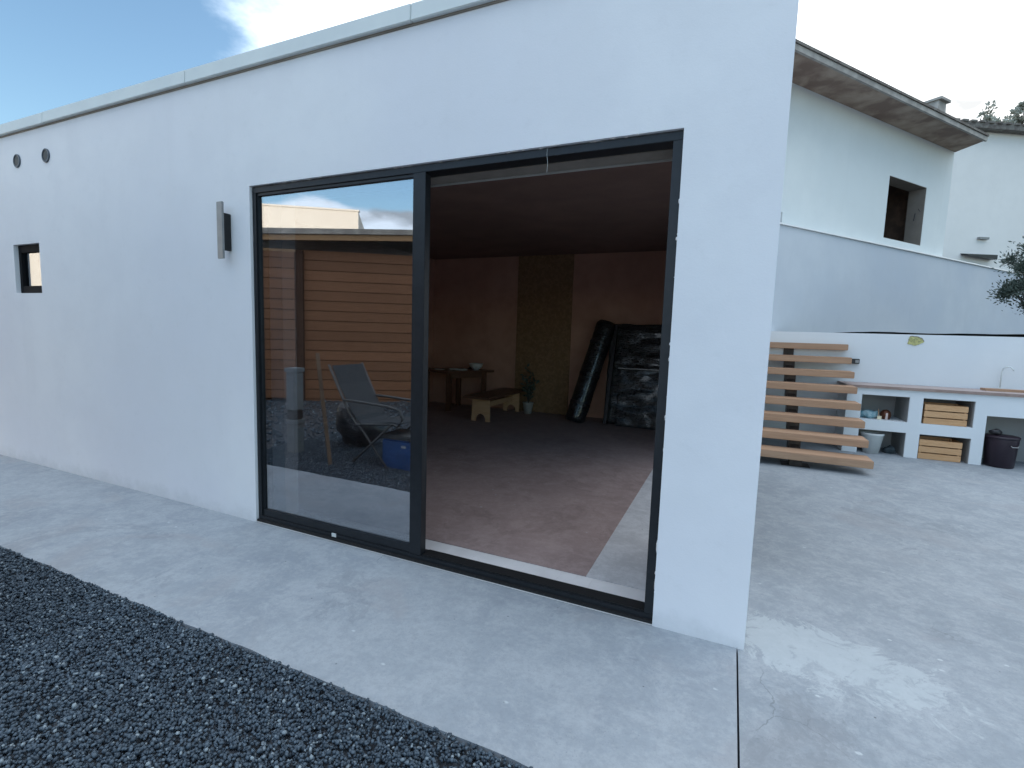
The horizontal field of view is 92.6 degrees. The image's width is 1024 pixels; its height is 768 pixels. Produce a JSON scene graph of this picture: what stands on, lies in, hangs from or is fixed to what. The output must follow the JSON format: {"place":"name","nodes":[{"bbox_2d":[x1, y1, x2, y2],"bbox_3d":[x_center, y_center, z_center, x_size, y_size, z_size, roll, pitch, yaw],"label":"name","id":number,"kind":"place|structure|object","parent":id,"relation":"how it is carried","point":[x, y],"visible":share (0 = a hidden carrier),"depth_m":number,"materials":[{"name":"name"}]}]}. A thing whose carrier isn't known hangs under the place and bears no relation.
{"place":"outdoors","nodes":[
{"label":"outdoors","id":0,"kind":"place"},
{"bbox_2d":[0,546,532,767],"bbox_3d":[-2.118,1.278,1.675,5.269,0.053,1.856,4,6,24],"label":"gravel","id":1,"kind":"structure","parent":0,"point":[79,679],"depth_m":1.96,"materials":[{"name":"grey gravel"}]},
{"bbox_2d":[0,455,737,767],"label":"sidewalk","id":2,"kind":"structure","parent":0,"point":[523,679],"depth_m":2.47,"materials":[{"name":"concrete"}]},
{"bbox_2d":[0,0,798,666],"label":"white annex","id":3,"kind":"object","parent":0,"point":[504,190],"visible":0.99,"depth_m":3.77,"materials":[{"name":"paint"}]},
{"bbox_2d":[18,244,41,292],"bbox_3d":[-4.776,-1.152,4.937,0.494,0.474,0.095,4,6,24],"label":"window","id":4,"kind":"structure","parent":3,"relation":"in","point":[29,255],"depth_m":4.95,"materials":[{"name":"black glass"}]},
{"bbox_2d":[216,201,231,258],"bbox_3d":[-2.117,-1.125,3.607,0.060,0.405,0.078,4,6,24],"label":"wall lamp","id":5,"kind":"object","parent":3,"relation":"attached to","point":[223,232],"visible":1,"depth_m":3.58,"materials":[{"name":"grey metal"}]},
{"bbox_2d":[428,368,493,410],"bbox_3d":[-1.126,0.086,9.756,1.224,0.762,0.915,-3,8,-41],"label":"dining table","id":6,"kind":"object","parent":3,"relation":"on","point":[458,375],"visible":0.67,"depth_m":9.51,"materials":[{"name":"brown wood"}]},
{"bbox_2d":[449,368,467,370],"bbox_3d":[-1.044,-0.288,9.566,0.310,0.024,0.190,4,6,24],"label":"tray","id":7,"kind":"object","parent":6,"relation":"on","point":[462,369],"visible":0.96,"depth_m":9.53,"materials":[{"name":"white plastic"}]},
{"bbox_2d":[469,363,482,369],"bbox_3d":[-0.712,-0.343,9.687,0.290,0.130,0.290,4,6,24],"label":"glass bowl","id":8,"kind":"object","parent":6,"relation":"on","point":[475,366],"visible":0.99,"depth_m":9.60,"materials":[{"name":"white glass"}]},
{"bbox_2d":[463,388,524,421],"bbox_3d":[-0.280,0.366,8.905,0.500,0.433,1.620,4,6,24],"label":"bench","id":9,"kind":"object","parent":3,"relation":"on","point":[482,403],"visible":0.94,"depth_m":8.55,"materials":[{"name":"brown wood"}]},
{"bbox_2d":[520,363,539,413],"bbox_3d":[0.296,0.077,9.336,0.422,0.955,0.333,0,6,-15],"label":"potted plant","id":10,"kind":"object","parent":3,"relation":"on","point":[528,405],"visible":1,"depth_m":9.26,"materials":[{"name":"green plant"}]},
{"bbox_2d":[566,320,614,422],"bbox_3d":[1.378,-0.233,8.587,0.882,1.792,0.362,-1,6,-26],"label":"wrapped roll","id":11,"kind":"object","parent":3,"relation":"on","point":[589,373],"visible":0.99,"depth_m":8.45,"materials":[{"name":"black plastic"}]},
{"bbox_2d":[603,326,618,423],"bbox_3d":[1.697,-0.161,8.413,0.057,1.681,0.370,6,7,33],"label":"wrapped batten","id":12,"kind":"object","parent":3,"relation":"on","point":[610,375],"visible":1,"depth_m":8.39,"materials":[{"name":"black plastic"}]},
{"bbox_2d":[603,324,661,429],"bbox_3d":[2.110,-0.158,8.354,0.999,1.730,0.544,4,6,24],"label":"wrapped panel stack","id":13,"kind":"object","parent":3,"relation":"on","point":[633,392],"visible":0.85,"depth_m":8.23,"materials":[{"name":"black plastic"}]},
{"bbox_2d":[0,0,1023,124],"label":"sky","id":14,"kind":"structure","parent":0,"point":[54,53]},
{"bbox_2d":[736,437,1023,767],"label":"patio","id":15,"kind":"structure","parent":0,"point":[885,620],"depth_m":2.72,"materials":[{"name":"concrete"}]},
{"bbox_2d":[760,342,873,468],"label":"floating stairs","id":16,"kind":"structure","parent":15,"relation":"on","point":[794,436],"depth_m":6.46,"materials":[{"name":"brown wood"}]},
{"bbox_2d":[860,431,884,453],"bbox_3d":[5.075,0.826,6.916,0.285,0.285,0.276,4,6,24],"label":"white bucket","id":17,"kind":"object","parent":15,"relation":"on","point":[874,438],"visible":0.9,"depth_m":6.83,"materials":[{"name":"plastic"}]},
{"bbox_2d":[883,445,896,452],"bbox_3d":[5.335,0.920,6.928,0.148,0.111,0.151,0,6,-13],"label":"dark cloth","id":18,"kind":"object","parent":15,"relation":"on","point":[888,449],"visible":1,"depth_m":6.89,"materials":[{"name":"black fabric"}]},
{"bbox_2d":[763,331,1023,461],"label":"garden wall","id":19,"kind":"structure","parent":15,"relation":"on","point":[975,362],"depth_m":7.10,"materials":[{"name":"white paint"}]},
{"bbox_2d":[852,359,859,363],"bbox_3d":[5.108,-0.341,7.325,0.145,0.075,0.064,4,6,24],"label":"wall socket","id":20,"kind":"object","parent":19,"relation":"attached to","point":[855,361],"depth_m":7.29,"materials":[{"name":"white plastic"}]},
{"bbox_2d":[835,381,1023,464],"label":"masonry counter","id":21,"kind":"object","parent":15,"relation":"on","point":[903,428],"visible":0.75,"depth_m":6.64,"materials":[{"name":"paint"}]},
{"bbox_2d":[860,409,877,417],"bbox_3d":[5.050,0.417,6.963,0.247,0.125,0.190,4,6,24],"label":"plastic bag","id":22,"kind":"object","parent":21,"relation":"on","point":[868,413],"visible":0.8,"depth_m":6.90,"materials":[{"name":"blue plastic"}]},
{"bbox_2d":[880,409,890,419],"bbox_3d":[5.253,0.426,6.889,0.131,0.135,0.131,0,6,-21],"label":"brown pot","id":23,"kind":"object","parent":21,"relation":"on","point":[885,414],"visible":0.98,"depth_m":6.84,"materials":[{"name":"brown ceramic"}]},
{"bbox_2d":[921,402,968,426],"bbox_3d":[5.830,0.403,6.660,0.455,0.262,0.340,4,6,24],"label":"wooden crate","id":24,"kind":"object","parent":21,"relation":"on","point":[945,414],"visible":0.8,"depth_m":6.53,"materials":[{"name":"brown wood"}]},
{"bbox_2d":[980,388,1023,392],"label":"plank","id":25,"kind":"object","parent":21,"relation":"in","point":[1003,390],"visible":1,"depth_m":6.45,"materials":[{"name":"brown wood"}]},
{"bbox_2d":[998,366,1014,388],"bbox_3d":[6.642,-0.074,6.583,0.040,0.331,0.140,-1,7,-29],"label":"tap","id":26,"kind":"object","parent":21,"relation":"on","point":[1001,376],"visible":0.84,"depth_m":6.62,"materials":[{"name":"silver metal"}]},
{"bbox_2d":[917,436,962,462],"bbox_3d":[5.793,0.880,6.707,0.455,0.262,0.340,4,6,24],"label":"wooden crate","id":27,"kind":"object","parent":15,"relation":"on","point":[940,448],"visible":0.82,"depth_m":6.58,"materials":[{"name":"brown wood"}]},
{"bbox_2d":[983,433,1020,468],"bbox_3d":[6.314,0.862,6.328,0.344,0.410,0.363,4,6,24],"label":"dark bin","id":28,"kind":"object","parent":15,"relation":"on","point":[1000,451],"visible":0.96,"depth_m":6.23,"materials":[{"name":"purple plastic"}]},
{"bbox_2d":[988,428,1002,434],"bbox_3d":[6.247,0.615,6.326,0.124,0.077,0.098,2,6,3],"label":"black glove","id":29,"kind":"object","parent":28,"relation":"on","point":[995,431],"visible":1,"depth_m":6.30,"materials":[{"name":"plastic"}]},
{"bbox_2d":[837,332,1023,336],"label":"terrace soil","id":30,"kind":"structure","parent":0,"point":[1008,335],"depth_m":7.42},
{"bbox_2d":[780,39,988,255],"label":"house","id":31,"kind":"structure","parent":30,"relation":"on","point":[869,158],"depth_m":8.67,"materials":[{"name":"white paint"}]},
{"bbox_2d":[771,222,1023,333],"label":"retaining wall","id":32,"kind":"structure","parent":30,"relation":"on","point":[827,282],"depth_m":9.21,"materials":[{"name":"white paint"}]},
{"bbox_2d":[942,118,1023,271],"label":"neighbour building","id":33,"kind":"structure","parent":30,"relation":"on","point":[985,220],"depth_m":16.91,"materials":[{"name":"paint"}]},
{"bbox_2d":[976,100,997,121],"bbox_3d":[21.163,-7.345,22.423,0.781,10.541,0.713,7,8,43],"label":"roofline tree","id":34,"kind":"object","parent":30,"relation":"on","point":[989,117],"visible":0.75,"depth_m":21.85,"materials":[{"name":"green plant"}]},
{"bbox_2d":[986,236,1023,314],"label":"olive tree","id":35,"kind":"object","parent":30,"relation":"on","point":[1013,288],"visible":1,"depth_m":7.29,"materials":[{"name":"green plant"}]},
{"bbox_2d":[992,114,1022,123],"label":"roofline tree","id":36,"kind":"object","parent":30,"relation":"on","point":[1005,119],"visible":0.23,"depth_m":21.52,"materials":[{"name":"green plant"}]},
{"bbox_2d":[1009,101,1023,124],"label":"roofline tree","id":37,"kind":"object","parent":30,"relation":"on","point":[1017,110],"visible":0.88,"depth_m":21.15,"materials":[{"name":"green plant"}]}
]}

